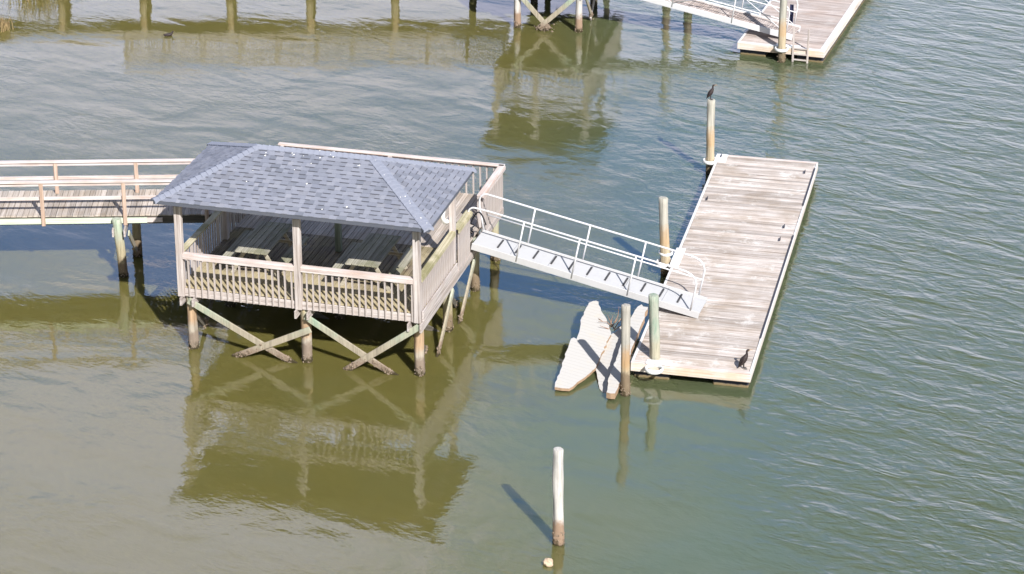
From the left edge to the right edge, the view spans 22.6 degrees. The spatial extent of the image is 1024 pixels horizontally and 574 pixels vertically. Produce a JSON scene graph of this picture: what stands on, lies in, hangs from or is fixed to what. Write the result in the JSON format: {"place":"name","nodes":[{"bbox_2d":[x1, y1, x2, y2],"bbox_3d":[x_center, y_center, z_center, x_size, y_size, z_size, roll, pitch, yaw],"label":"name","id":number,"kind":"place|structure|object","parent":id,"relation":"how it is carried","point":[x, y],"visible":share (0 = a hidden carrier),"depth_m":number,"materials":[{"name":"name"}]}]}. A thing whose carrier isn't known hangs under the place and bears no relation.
{"place":"outdoors","nodes":[
{"label":"outdoors","id":0,"kind":"place"},
{"bbox_2d":[0,16,17,31],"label":"marsh grass","id":1,"kind":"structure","parent":0,"point":[4,26],"depth_m":85.41,"materials":[{"name":"beige plant"}]},
{"bbox_2d":[0,0,1023,573],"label":"water","id":2,"kind":"structure","parent":0,"point":[870,420],"depth_m":64.41,"materials":[{"name":"green liquid"}]},
{"bbox_2d":[0,158,237,277],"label":"walkway","id":3,"kind":"structure","parent":2,"relation":"in","point":[126,208],"depth_m":66.92,"materials":[{"name":"brown wood"}]},
{"bbox_2d":[151,142,505,376],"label":"pavilion","id":4,"kind":"structure","parent":2,"relation":"in","point":[333,203],"depth_m":61.82,"materials":[{"name":"wood"}]},
{"bbox_2d":[222,221,309,277],"bbox_3d":[-6.141,-0.884,63.498,1.708,0.771,1.959,6,25,13],"label":"picnic table","id":5,"kind":"object","parent":4,"relation":"on","point":[263,238],"visible":0.7,"depth_m":63.32,"materials":[{"name":"grey wood"}]},
{"bbox_2d":[332,233,412,291],"bbox_3d":[-3.400,-0.573,62.823,1.708,0.772,1.958,6,25,13],"label":"picnic table","id":6,"kind":"object","parent":4,"relation":"on","point":[373,250],"visible":0.7,"depth_m":62.67,"materials":[{"name":"grey wood"}]},
{"bbox_2d":[441,212,448,224],"bbox_3d":[-1.592,-1.845,63.214,0.110,0.633,0.652,13,27,26],"label":"life ring","id":7,"kind":"object","parent":4,"relation":"hanging from","point":[444,221],"visible":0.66,"depth_m":63.08,"materials":[{"name":"plastic"}]},
{"bbox_2d":[456,211,486,236],"bbox_3d":[-1.018,-1.582,64.875,0.543,0.879,1.257,-22,32,-40],"label":"hose","id":8,"kind":"object","parent":4,"relation":"on","point":[471,231],"visible":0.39,"depth_m":65.00,"materials":[{"name":"black plastic"}]},
{"bbox_2d":[543,558,552,566],"bbox_3d":[0.752,5.793,53.668,0.227,0.246,0.251,0,24,0],"label":"buoy","id":9,"kind":"object","parent":2,"relation":"in","point":[547,562],"visible":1,"depth_m":53.57,"materials":[{"name":"beige plastic"}]},
{"bbox_2d":[513,0,597,32],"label":"pavilion","id":10,"kind":"structure","parent":2,"relation":"in","point":[544,25],"depth_m":85.48,"materials":[{"name":"wood"}]},
{"bbox_2d":[552,447,564,545],"bbox_3d":[0.992,4.966,54.251,0.294,3.476,0.288,5,25,11],"label":"piling","id":11,"kind":"object","parent":2,"relation":"in","point":[558,533],"visible":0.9,"depth_m":53.91,"materials":[{"name":"grey wood"}]},
{"bbox_2d":[555,301,647,398],"bbox_3d":[2.195,1.444,62.475,1.642,0.862,4.276,6,25,13],"label":"floating jet ski dock","id":12,"kind":"object","parent":2,"relation":"on","point":[595,345],"visible":0.85,"depth_m":62.35,"materials":[{"name":"white plastic"}]},
{"bbox_2d":[598,310,620,330],"bbox_3d":[2.459,0.754,63.537,0.716,0.403,0.887,0,24,0],"label":"dead branch","id":13,"kind":"object","parent":12,"relation":"on","point":[611,325],"visible":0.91,"depth_m":63.45,"materials":[{"name":"grey wood"}]},
{"bbox_2d":[620,303,630,396],"bbox_3d":[2.700,2.033,60.679,0.273,3.554,0.269,20,31,37],"label":"piling","id":14,"kind":"object","parent":2,"relation":"in","point":[625,383],"visible":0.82,"depth_m":60.34,"materials":[{"name":"wood"}]},
{"bbox_2d":[648,293,659,359],"bbox_3d":[3.451,1.699,61.697,0.407,3.331,0.311,0,24,0],"label":"piling","id":15,"kind":"object","parent":2,"relation":"in","point":[654,339],"visible":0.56,"depth_m":61.27,"materials":[{"name":"wood"}]},
{"bbox_2d":[659,196,669,276],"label":"piling","id":16,"kind":"object","parent":2,"relation":"in","point":[663,222],"visible":0.58,"depth_m":66.69,"materials":[{"name":"beige wood"}]},
{"bbox_2d":[706,98,714,174],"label":"piling","id":17,"kind":"object","parent":2,"relation":"in","point":[710,136],"visible":0.63,"depth_m":73.28,"materials":[{"name":"beige wood"}]},
{"bbox_2d":[706,84,714,99],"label":"cormorant","id":18,"kind":"object","parent":17,"relation":"on","point":[710,92],"visible":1,"depth_m":72.79,"materials":[{"name":"black"}]},
{"bbox_2d":[631,154,817,387],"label":"floating dock","id":19,"kind":"object","parent":2,"relation":"on","point":[740,236],"visible":0.92,"depth_m":66.76,"materials":[{"name":"brown wood"}]},
{"bbox_2d":[468,193,706,318],"bbox_3d":[1.906,-0.815,64.459,6.308,1.214,0.976,17,27,10],"label":"gangway","id":20,"kind":"object","parent":19,"relation":"on","point":[608,279],"visible":1,"depth_m":64.54,"materials":[{"name":"white metal"}]},
{"bbox_2d":[738,349,749,368],"bbox_3d":[5.562,1.725,61.057,0.325,0.506,0.210,7,25,15],"label":"cormorant","id":21,"kind":"object","parent":19,"relation":"on","point":[743,359],"visible":1,"depth_m":61.02,"materials":[{"name":"black"}]},
{"bbox_2d":[777,0,786,62],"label":"piling","id":22,"kind":"object","parent":2,"relation":"in","point":[782,29],"visible":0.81,"depth_m":82.31,"materials":[{"name":"beige wood"}]},
{"bbox_2d":[737,0,864,62],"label":"dock","id":23,"kind":"object","parent":2,"relation":"on","point":[823,24],"visible":0.84,"depth_m":84.23,"materials":[{"name":"brown wood"}]},
{"bbox_2d":[642,0,800,39],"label":"gangway","id":24,"kind":"object","parent":23,"relation":"on","point":[738,17],"visible":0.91,"depth_m":84.13,"materials":[{"name":"white metal"}]},
{"bbox_2d":[789,4,793,23],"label":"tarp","id":25,"kind":"object","parent":23,"relation":"on","point":[791,13],"visible":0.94,"depth_m":84.15,"materials":[{"name":"blue fabric"}]}
]}

